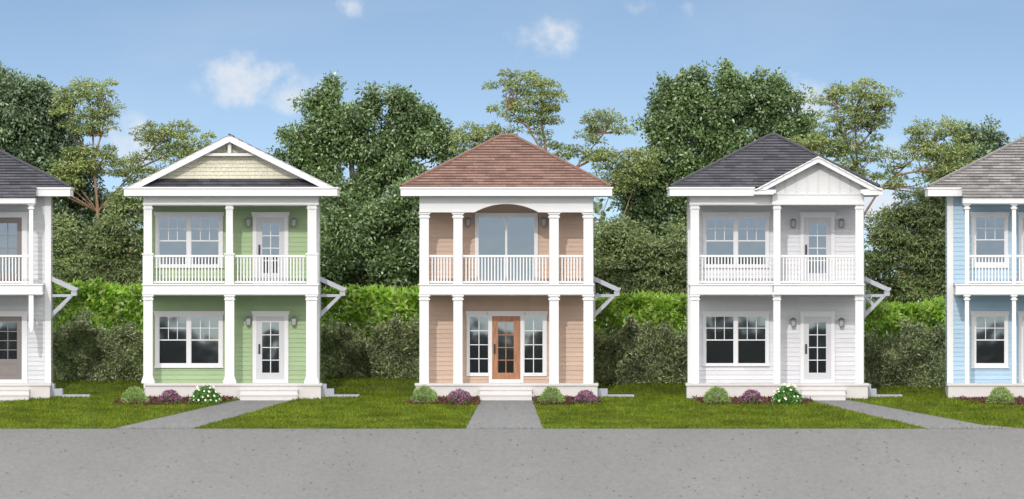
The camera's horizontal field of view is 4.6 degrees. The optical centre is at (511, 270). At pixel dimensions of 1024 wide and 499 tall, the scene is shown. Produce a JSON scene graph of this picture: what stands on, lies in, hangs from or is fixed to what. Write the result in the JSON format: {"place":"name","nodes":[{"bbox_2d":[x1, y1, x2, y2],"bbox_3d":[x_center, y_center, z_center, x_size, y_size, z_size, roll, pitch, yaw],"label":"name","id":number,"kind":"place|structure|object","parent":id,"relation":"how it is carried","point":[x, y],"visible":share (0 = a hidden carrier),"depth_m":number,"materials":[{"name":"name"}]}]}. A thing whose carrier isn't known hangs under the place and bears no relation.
{"place":"outdoors","nodes":[
{"label":"outdoors","id":0,"kind":"place"},
{"bbox_2d":[0,429,1023,498],"bbox_3d":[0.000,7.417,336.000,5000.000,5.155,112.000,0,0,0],"label":"pavement","id":1,"kind":"structure","parent":0,"point":[511,463],"depth_m":380.65,"materials":[{"name":"grey asphalt"}]},
{"bbox_2d":[0,366,1023,428],"bbox_3d":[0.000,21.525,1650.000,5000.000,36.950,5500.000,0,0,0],"label":"ground","id":2,"kind":"structure","parent":0,"point":[417,381],"depth_m":396.31,"materials":[{"name":"green plant"}]},
{"bbox_2d":[0,149,90,400],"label":"grey house","id":3,"kind":"structure","parent":2,"relation":"on","point":[28,311],"depth_m":401.56,"materials":[{"name":"white wood"}]},
{"bbox_2d":[0,212,28,283],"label":"door","id":4,"kind":"structure","parent":3,"relation":"in","point":[13,225],"depth_m":401.55,"materials":[{"name":"beige paint"}]},
{"bbox_2d":[0,311,28,382],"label":"door","id":5,"kind":"structure","parent":3,"relation":"in","point":[13,324],"depth_m":401.55,"materials":[{"name":"beige paint"}]},
{"bbox_2d":[0,61,119,278],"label":"broadleaf tree","id":6,"kind":"object","parent":2,"relation":"on","point":[31,133],"visible":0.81,"depth_m":412.53,"materials":[{"name":"green plant"}]},
{"bbox_2d":[52,307,142,382],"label":"shrub hedge","id":7,"kind":"object","parent":2,"relation":"on","point":[112,343],"visible":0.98,"depth_m":405.88,"materials":[{"name":"green plant"}]},
{"bbox_2d":[52,183,143,366],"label":"understorey tree","id":8,"kind":"object","parent":2,"relation":"on","point":[112,234],"visible":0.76,"depth_m":410.61,"materials":[{"name":"green plant"}]},
{"bbox_2d":[52,276,143,377],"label":"laurel hedge","id":9,"kind":"object","parent":2,"relation":"on","point":[113,296],"visible":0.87,"depth_m":407.14,"materials":[{"name":"green plant"}]},
{"bbox_2d":[46,75,216,314],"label":"gum tree","id":10,"kind":"object","parent":2,"relation":"on","point":[79,164],"visible":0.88,"depth_m":411.81,"materials":[{"name":"green plant"}]},
{"bbox_2d":[114,394,236,405],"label":"mulch bed","id":11,"kind":"object","parent":2,"relation":"on","point":[154,400],"visible":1,"depth_m":398.52,"materials":[{"name":"brown wood"}]},
{"bbox_2d":[120,386,148,402],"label":"round shrub","id":12,"kind":"object","parent":11,"relation":"on","point":[137,392],"visible":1,"depth_m":398.50,"materials":[{"name":"green plant"}]},
{"bbox_2d":[157,389,181,403],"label":"purple mum","id":13,"kind":"object","parent":11,"relation":"on","point":[173,395],"visible":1,"depth_m":398.54,"materials":[{"name":"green plant"}]},
{"bbox_2d":[189,384,221,404],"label":"flowering bush","id":14,"kind":"object","parent":11,"relation":"on","point":[209,394],"visible":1,"depth_m":398.45,"materials":[{"name":"green plant"}]},
{"bbox_2d":[113,400,290,428],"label":"path","id":15,"kind":"structure","parent":2,"relation":"on","point":[198,417],"depth_m":395.43,"materials":[{"name":"concrete"}]},
{"bbox_2d":[123,134,359,399],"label":"gabled house","id":16,"kind":"structure","parent":2,"relation":"on","point":[233,279],"depth_m":401.54,"materials":[{"name":"green"}]},
{"bbox_2d":[153,311,223,367],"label":"window","id":17,"kind":"structure","parent":16,"relation":"in","point":[183,339],"depth_m":401.55,"materials":[{"name":"glass"}]},
{"bbox_2d":[154,212,223,267],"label":"window","id":18,"kind":"structure","parent":16,"relation":"in","point":[176,233],"depth_m":401.55,"materials":[{"name":"glass"}]},
{"bbox_2d":[251,212,289,283],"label":"door","id":19,"kind":"structure","parent":16,"relation":"in","point":[270,229],"depth_m":401.55,"materials":[{"name":"grey paint"}]},
{"bbox_2d":[251,311,289,382],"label":"door","id":20,"kind":"structure","parent":16,"relation":"in","point":[270,328],"depth_m":401.55,"materials":[{"name":"grey paint"}]},
{"bbox_2d":[265,70,464,331],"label":"broadleaf tree","id":21,"kind":"object","parent":2,"relation":"on","point":[329,139],"visible":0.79,"depth_m":413.52,"materials":[{"name":"green plant"}]},
{"bbox_2d":[320,174,418,326],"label":"understorey tree","id":22,"kind":"object","parent":2,"relation":"on","point":[352,249],"visible":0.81,"depth_m":410.50,"materials":[{"name":"green plant"}]},
{"bbox_2d":[320,313,418,378],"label":"shrub hedge","id":23,"kind":"object","parent":2,"relation":"on","point":[359,345],"visible":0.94,"depth_m":406.74,"materials":[{"name":"green plant"}]},
{"bbox_2d":[321,282,418,375],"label":"laurel hedge","id":24,"kind":"object","parent":2,"relation":"on","point":[374,297],"visible":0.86,"depth_m":408.00,"materials":[{"name":"green plant"}]},
{"bbox_2d":[405,395,480,405],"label":"mulch bed","id":25,"kind":"object","parent":2,"relation":"on","point":[442,399],"visible":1,"depth_m":398.47,"materials":[{"name":"brown soil"}]},
{"bbox_2d":[410,384,437,402],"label":"round shrub","id":26,"kind":"object","parent":25,"relation":"on","point":[416,396],"visible":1,"depth_m":398.63,"materials":[{"name":"green plant"}]},
{"bbox_2d":[446,388,471,403],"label":"purple mum","id":27,"kind":"object","parent":25,"relation":"on","point":[454,394],"visible":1,"depth_m":398.51,"materials":[{"name":"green plant"}]},
{"bbox_2d":[54,193,945,364],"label":"woodland","id":28,"kind":"object","parent":2,"relation":"on","point":[597,209],"visible":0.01,"depth_m":423.76,"materials":[{"name":"green plant"}]},
{"bbox_2d":[466,400,542,428],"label":"path","id":29,"kind":"structure","parent":2,"relation":"on","point":[502,414],"depth_m":395.43,"materials":[{"name":"concrete"}]},
{"bbox_2d":[400,134,633,400],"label":"hip roofed house","id":30,"kind":"structure","parent":2,"relation":"on","point":[507,294],"depth_m":401.21,"materials":[{"name":"beige wood"}]},
{"bbox_2d":[487,311,524,382],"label":"door","id":31,"kind":"structure","parent":30,"relation":"in","point":[506,328],"depth_m":401.55,"materials":[{"name":"brown wood"}]},
{"bbox_2d":[475,213,537,280],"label":"sliding door","id":32,"kind":"structure","parent":30,"relation":"in","point":[495,233],"depth_m":401.55,"materials":[{"name":"paint"}]},
{"bbox_2d":[447,68,666,258],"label":"gum tree","id":33,"kind":"object","parent":2,"relation":"on","point":[631,169],"visible":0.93,"depth_m":411.84,"materials":[{"name":"green plant"}]},
{"bbox_2d":[532,395,601,405],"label":"mulch bed","id":34,"kind":"object","parent":2,"relation":"on","point":[568,399],"visible":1,"depth_m":398.43,"materials":[{"name":"brown soil"}]},
{"bbox_2d":[536,385,565,402],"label":"round shrub","id":35,"kind":"object","parent":34,"relation":"on","point":[554,391],"visible":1,"depth_m":398.46,"materials":[{"name":"green plant"}]},
{"bbox_2d":[571,390,598,403],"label":"purple mum","id":36,"kind":"object","parent":34,"relation":"on","point":[590,396],"visible":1,"depth_m":398.39,"materials":[{"name":"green plant"}]},
{"bbox_2d":[594,211,686,369],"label":"understorey tree","id":37,"kind":"object","parent":2,"relation":"on","point":[638,262],"visible":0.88,"depth_m":410.56,"materials":[{"name":"green plant"}]},
{"bbox_2d":[594,314,686,384],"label":"shrub hedge","id":38,"kind":"object","parent":2,"relation":"on","point":[606,344],"visible":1,"depth_m":405.07,"materials":[{"name":"green plant"}]},
{"bbox_2d":[594,289,686,380],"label":"laurel hedge","id":39,"kind":"object","parent":2,"relation":"on","point":[654,305],"visible":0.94,"depth_m":406.36,"materials":[{"name":"green plant"}]},
{"bbox_2d":[605,57,829,260],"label":"broadleaf tree","id":40,"kind":"object","parent":2,"relation":"on","point":[686,110],"visible":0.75,"depth_m":413.61,"materials":[{"name":"green plant"}]},
{"bbox_2d":[693,395,813,404],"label":"mulch bed","id":41,"kind":"object","parent":2,"relation":"on","point":[767,400],"visible":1,"depth_m":398.66,"materials":[{"name":"brown soil"}]},
{"bbox_2d":[703,385,730,403],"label":"round shrub","id":42,"kind":"object","parent":41,"relation":"on","point":[712,392],"visible":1,"depth_m":398.52,"materials":[{"name":"green plant"}]},
{"bbox_2d":[739,389,763,403],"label":"purple mum","id":43,"kind":"object","parent":41,"relation":"on","point":[744,397],"visible":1,"depth_m":398.51,"materials":[{"name":"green plant"}]},
{"bbox_2d":[771,383,802,404],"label":"flowering bush","id":44,"kind":"object","parent":41,"relation":"on","point":[788,392],"visible":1,"depth_m":398.44,"materials":[{"name":"green plant"}]},
{"bbox_2d":[666,133,901,399],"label":"white house","id":45,"kind":"structure","parent":2,"relation":"on","point":[777,296],"depth_m":401.54,"materials":[{"name":"white wood"}]},
{"bbox_2d":[702,212,770,267],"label":"window","id":46,"kind":"structure","parent":45,"relation":"in","point":[724,233],"depth_m":401.55,"materials":[{"name":"glass"}]},
{"bbox_2d":[702,311,770,365],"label":"window","id":47,"kind":"structure","parent":45,"relation":"in","point":[730,338],"depth_m":401.55,"materials":[{"name":"glass"}]},
{"bbox_2d":[799,212,836,283],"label":"door","id":48,"kind":"structure","parent":45,"relation":"in","point":[817,229],"depth_m":401.55,"materials":[{"name":"grey paint"}]},
{"bbox_2d":[799,311,836,382],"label":"door","id":49,"kind":"structure","parent":45,"relation":"in","point":[817,328],"depth_m":401.55,"materials":[{"name":"grey paint"}]},
{"bbox_2d":[787,77,979,215],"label":"gum tree","id":50,"kind":"object","parent":2,"relation":"on","point":[860,114],"visible":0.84,"depth_m":409.42,"materials":[{"name":"green plant"}]},
{"bbox_2d":[864,317,945,388],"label":"shrub hedge","id":51,"kind":"object","parent":2,"relation":"on","point":[921,336],"visible":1,"depth_m":404.32,"materials":[{"name":"green plant"}]},
{"bbox_2d":[864,296,945,382],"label":"laurel hedge","id":52,"kind":"object","parent":2,"relation":"on","point":[882,314],"visible":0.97,"depth_m":405.58,"materials":[{"name":"green plant"}]},
{"bbox_2d":[864,184,962,330],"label":"understorey tree","id":53,"kind":"object","parent":2,"relation":"on","point":[912,239],"visible":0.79,"depth_m":410.62,"materials":[{"name":"green plant"}]},
{"bbox_2d":[814,400,1022,428],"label":"path","id":54,"kind":"structure","parent":2,"relation":"on","point":[927,421],"depth_m":395.16,"materials":[{"name":"concrete"}]},
{"bbox_2d":[909,114,1021,202],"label":"broadleaf tree","id":55,"kind":"object","parent":2,"relation":"on","point":[988,140],"visible":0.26,"depth_m":417.65,"materials":[{"name":"green plant"}]},
{"bbox_2d":[924,136,1023,398],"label":"blue house","id":56,"kind":"structure","parent":2,"relation":"on","point":[984,286],"depth_m":401.56,"materials":[{"name":"blue wood"}]},
{"bbox_2d":[970,212,1009,267],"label":"window","id":57,"kind":"structure","parent":56,"relation":"in","point":[989,230],"depth_m":401.55,"materials":[{"name":"glass"}]},
{"bbox_2d":[970,311,1009,367],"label":"window","id":58,"kind":"structure","parent":56,"relation":"in","point":[989,329],"depth_m":401.55,"materials":[{"name":"glass"}]},
{"bbox_2d":[1017,212,1023,283],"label":"door","id":59,"kind":"structure","parent":56,"relation":"in","point":[1021,214],"depth_m":401.55,"materials":[{"name":"grey paint"}]},
{"bbox_2d":[1017,311,1023,382],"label":"door","id":60,"kind":"structure","parent":56,"relation":"in","point":[1021,313],"depth_m":401.55,"materials":[{"name":"grey paint"}]},
{"bbox_2d":[955,395,1023,405],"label":"mulch bed","id":61,"kind":"object","parent":2,"relation":"on","point":[1019,399],"visible":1,"depth_m":399.05,"materials":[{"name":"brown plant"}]},
{"bbox_2d":[985,385,1014,403],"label":"round shrub","id":62,"kind":"object","parent":61,"relation":"on","point":[1001,391],"visible":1,"depth_m":398.50,"materials":[{"name":"green plant"}]},
{"bbox_2d":[0,0,1023,357],"label":"sky","id":63,"kind":"structure","parent":0,"point":[224,67],"materials":[{"name":"blue"}]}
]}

